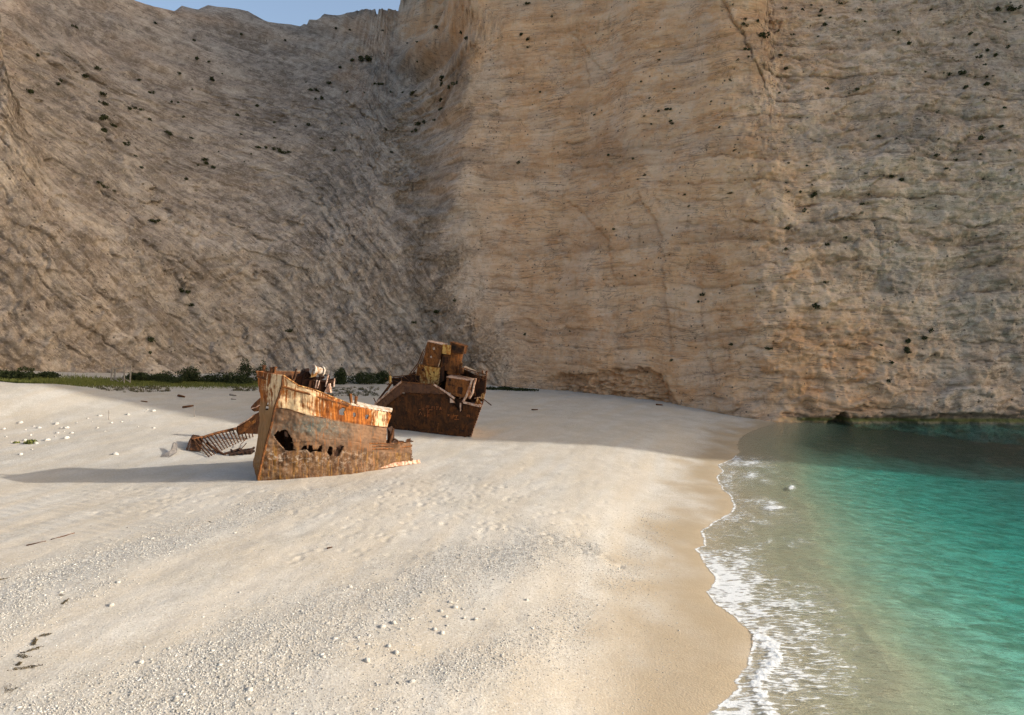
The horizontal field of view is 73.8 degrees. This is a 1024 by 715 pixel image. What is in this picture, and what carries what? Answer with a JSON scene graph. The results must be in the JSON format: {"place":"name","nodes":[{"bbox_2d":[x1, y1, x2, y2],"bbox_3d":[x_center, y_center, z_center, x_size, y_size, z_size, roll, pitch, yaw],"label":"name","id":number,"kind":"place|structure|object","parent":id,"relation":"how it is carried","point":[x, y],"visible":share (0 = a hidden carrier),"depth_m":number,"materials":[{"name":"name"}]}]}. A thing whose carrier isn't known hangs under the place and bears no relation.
{"place":"outdoors","nodes":[
{"label":"outdoors","id":0,"kind":"place"},
{"bbox_2d":[135,0,399,25],"label":"sky","id":1,"kind":"structure","parent":0,"point":[294,12],"materials":[{"name":"blue"}]},
{"bbox_2d":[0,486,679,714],"bbox_3d":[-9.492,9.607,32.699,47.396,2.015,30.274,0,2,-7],"label":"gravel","id":2,"kind":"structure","parent":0,"point":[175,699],"depth_m":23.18,"materials":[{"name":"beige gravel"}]},
{"bbox_2d":[0,0,1023,444],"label":"cliff","id":3,"kind":"structure","parent":0,"point":[360,248],"depth_m":105.97,"materials":[{"name":"stone"}]},
{"bbox_2d":[99,114,108,119],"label":"cliff shrub","id":4,"kind":"object","parent":3,"relation":"on","point":[104,116],"visible":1,"depth_m":118.47,"materials":[{"name":"green plant"}]},
{"bbox_2d":[146,337,155,341],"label":"cliff shrub","id":5,"kind":"object","parent":3,"relation":"on","point":[150,339],"visible":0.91,"depth_m":101.38,"materials":[{"name":"green plant"}]},
{"bbox_2d":[358,55,372,61],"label":"cliff shrub","id":6,"kind":"object","parent":3,"relation":"on","point":[368,58],"visible":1,"depth_m":166.97,"materials":[{"name":"green plant"}]},
{"bbox_2d":[758,30,769,38],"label":"cliff shrub","id":7,"kind":"object","parent":3,"relation":"on","point":[763,34],"visible":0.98,"depth_m":100.85,"materials":[{"name":"green plant"}]},
{"bbox_2d":[812,303,820,308],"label":"cliff shrub","id":8,"kind":"object","parent":3,"relation":"on","point":[815,305],"visible":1,"depth_m":91.19,"materials":[{"name":"green plant"}]},
{"bbox_2d":[1010,5,1022,10],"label":"cliff shrub","id":9,"kind":"object","parent":3,"relation":"on","point":[1014,9],"visible":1,"depth_m":102.28,"materials":[{"name":"green plant"}]},
{"bbox_2d":[0,371,1023,714],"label":"beach","id":10,"kind":"structure","parent":0,"point":[572,455],"depth_m":33.21,"materials":[{"name":"beige sand"}]},
{"bbox_2d":[0,366,34,379],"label":"bush","id":11,"kind":"object","parent":10,"relation":"on","point":[15,374],"visible":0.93,"depth_m":78.15,"materials":[{"name":"green plant"}]},
{"bbox_2d":[7,664,42,670],"bbox_3d":[-14.539,9.259,20.379,0.898,0.083,0.219,-1,2,-17],"label":"seaweed clump","id":12,"kind":"object","parent":10,"relation":"on","point":[28,666],"visible":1,"depth_m":20.37,"materials":[{"name":"brown plant"}]},
{"bbox_2d":[13,439,37,443],"bbox_3d":[-41.144,7.102,57.559,2.144,0.500,0.943,0,2,0],"label":"beach plant","id":13,"kind":"object","parent":10,"relation":"on","point":[31,441],"visible":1,"depth_m":57.41,"materials":[{"name":"green plant"}]},
{"bbox_2d":[19,646,42,653],"bbox_3d":[-15.103,9.189,21.439,0.228,0.085,0.720,2,3,42],"label":"seaweed clump","id":14,"kind":"object","parent":10,"relation":"on","point":[28,650],"visible":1,"depth_m":21.41,"materials":[{"name":"brown plant"}]},
{"bbox_2d":[26,371,60,378],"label":"bush","id":15,"kind":"object","parent":10,"relation":"on","point":[45,374],"visible":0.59,"depth_m":80.42,"materials":[{"name":"green plant"}]},
{"bbox_2d":[110,365,131,382],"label":"timber frame","id":16,"kind":"object","parent":10,"relation":"on","point":[124,379],"visible":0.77,"depth_m":86.11,"materials":[{"name":"grey wood"}]},
{"bbox_2d":[0,372,257,389],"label":"grass","id":17,"kind":"structure","parent":10,"relation":"on","point":[83,381],"depth_m":85.12,"materials":[{"name":"green plant"}]},
{"bbox_2d":[122,371,147,380],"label":"bush","id":18,"kind":"object","parent":10,"relation":"on","point":[141,376],"visible":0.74,"depth_m":89.68,"materials":[{"name":"green plant"}]},
{"bbox_2d":[145,373,174,381],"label":"bush","id":19,"kind":"object","parent":10,"relation":"on","point":[157,376],"visible":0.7,"depth_m":91.31,"materials":[{"name":"green plant"}]},
{"bbox_2d":[151,377,184,383],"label":"bush","id":20,"kind":"object","parent":10,"relation":"on","point":[175,380],"visible":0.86,"depth_m":90.96,"materials":[{"name":"green plant"}]},
{"bbox_2d":[161,442,177,456],"bbox_3d":[-27.435,7.446,55.133,0.960,0.728,3.214,0,2,-7],"label":"scrap angle","id":21,"kind":"object","parent":10,"relation":"on","point":[172,451],"visible":1,"depth_m":54.78,"materials":[{"name":"grey metal"}]},
{"bbox_2d":[159,366,201,381],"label":"bush","id":22,"kind":"object","parent":10,"relation":"on","point":[191,374],"visible":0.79,"depth_m":93.80,"materials":[{"name":"green plant"}]},
{"bbox_2d":[194,375,215,382],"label":"bush","id":23,"kind":"object","parent":10,"relation":"on","point":[208,378],"visible":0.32,"depth_m":95.04,"materials":[{"name":"green plant"}]},
{"bbox_2d":[186,427,253,456],"bbox_3d":[-25.449,7.074,58.575,4.455,1.345,9.690,0,2,-5],"label":"rib frame","id":24,"kind":"object","parent":10,"relation":"on","point":[196,441],"visible":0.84,"depth_m":57.84,"materials":[{"name":"brown metal"}]},
{"bbox_2d":[237,397,260,434],"bbox_3d":[-23.372,5.246,61.120,2.343,3.332,0.980,0,2,0],"label":"bent hull plate","id":25,"kind":"object","parent":24,"relation":"on","point":[250,425],"visible":0.82,"depth_m":60.84,"materials":[{"name":"brown metal"}]},
{"bbox_2d":[205,370,248,383],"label":"bush","id":26,"kind":"object","parent":10,"relation":"on","point":[217,378],"visible":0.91,"depth_m":95.75,"materials":[{"name":"green plant"}]},
{"bbox_2d":[90,385,379,395],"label":"dry scrub","id":27,"kind":"object","parent":10,"relation":"on","point":[236,388],"visible":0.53,"depth_m":90.11,"materials":[{"name":"plant"}]},
{"bbox_2d":[224,375,253,383],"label":"bush","id":28,"kind":"object","parent":10,"relation":"on","point":[250,380],"visible":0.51,"depth_m":96.82,"materials":[{"name":"green plant"}]},
{"bbox_2d":[225,431,254,455],"bbox_3d":[-22.838,7.211,57.726,2.331,1.166,6.658,-1,2,-18],"label":"twisted frame","id":29,"kind":"object","parent":10,"relation":"on","point":[248,451],"visible":1,"depth_m":55.31,"materials":[{"name":"brown metal"}]},
{"bbox_2d":[246,687,252,691],"bbox_3d":[-7.625,9.650,19.814,0.209,0.150,0.208,-1,2,-21],"label":"beach stone","id":30,"kind":"object","parent":10,"relation":"on","point":[249,689],"visible":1,"depth_m":19.76,"materials":[{"name":"white stone"}]},
{"bbox_2d":[236,358,266,381],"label":"bush","id":31,"kind":"object","parent":10,"relation":"on","point":[243,368],"visible":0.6,"depth_m":100.05,"materials":[{"name":"green plant"}]},
{"bbox_2d":[253,365,419,480],"bbox_3d":[-11.976,4.692,49.672,13.238,8.590,5.251,-2,3,-44],"label":"shipwreck bow","id":32,"kind":"object","parent":10,"relation":"on","point":[306,429],"visible":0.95,"depth_m":46.69,"materials":[{"name":"brown metal"}]},
{"bbox_2d":[333,364,347,384],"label":"bush","id":33,"kind":"object","parent":10,"relation":"on","point":[340,375],"visible":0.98,"depth_m":103.72,"materials":[{"name":"green plant"}]},
{"bbox_2d":[346,371,377,383],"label":"bush","id":34,"kind":"object","parent":10,"relation":"on","point":[365,378],"visible":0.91,"depth_m":105.52,"materials":[{"name":"green plant"}]},
{"bbox_2d":[371,369,391,383],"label":"bush","id":35,"kind":"object","parent":10,"relation":"on","point":[382,375],"visible":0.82,"depth_m":107.26,"materials":[{"name":"green plant"}]},
{"bbox_2d":[373,340,490,436],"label":"shipwreck stern","id":36,"kind":"object","parent":10,"relation":"on","point":[441,390],"visible":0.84,"depth_m":66.56,"materials":[{"name":"brown metal"}]},
{"bbox_2d":[486,386,538,391],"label":"creeping shrub","id":37,"kind":"object","parent":10,"relation":"on","point":[507,388],"visible":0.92,"depth_m":107.83,"materials":[{"name":"green plant"}]},
{"bbox_2d":[702,420,1023,714],"bbox_3d":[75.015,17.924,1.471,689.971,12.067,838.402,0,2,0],"label":"sea","id":38,"kind":"structure","parent":0,"point":[890,453],"depth_m":44.57,"materials":[{"name":"liquid"}]},
{"bbox_2d":[695,456,855,714],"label":"foam","id":39,"kind":"object","parent":38,"relation":"on","point":[775,659],"visible":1,"depth_m":27.99,"materials":[{"name":"white"}]}
]}

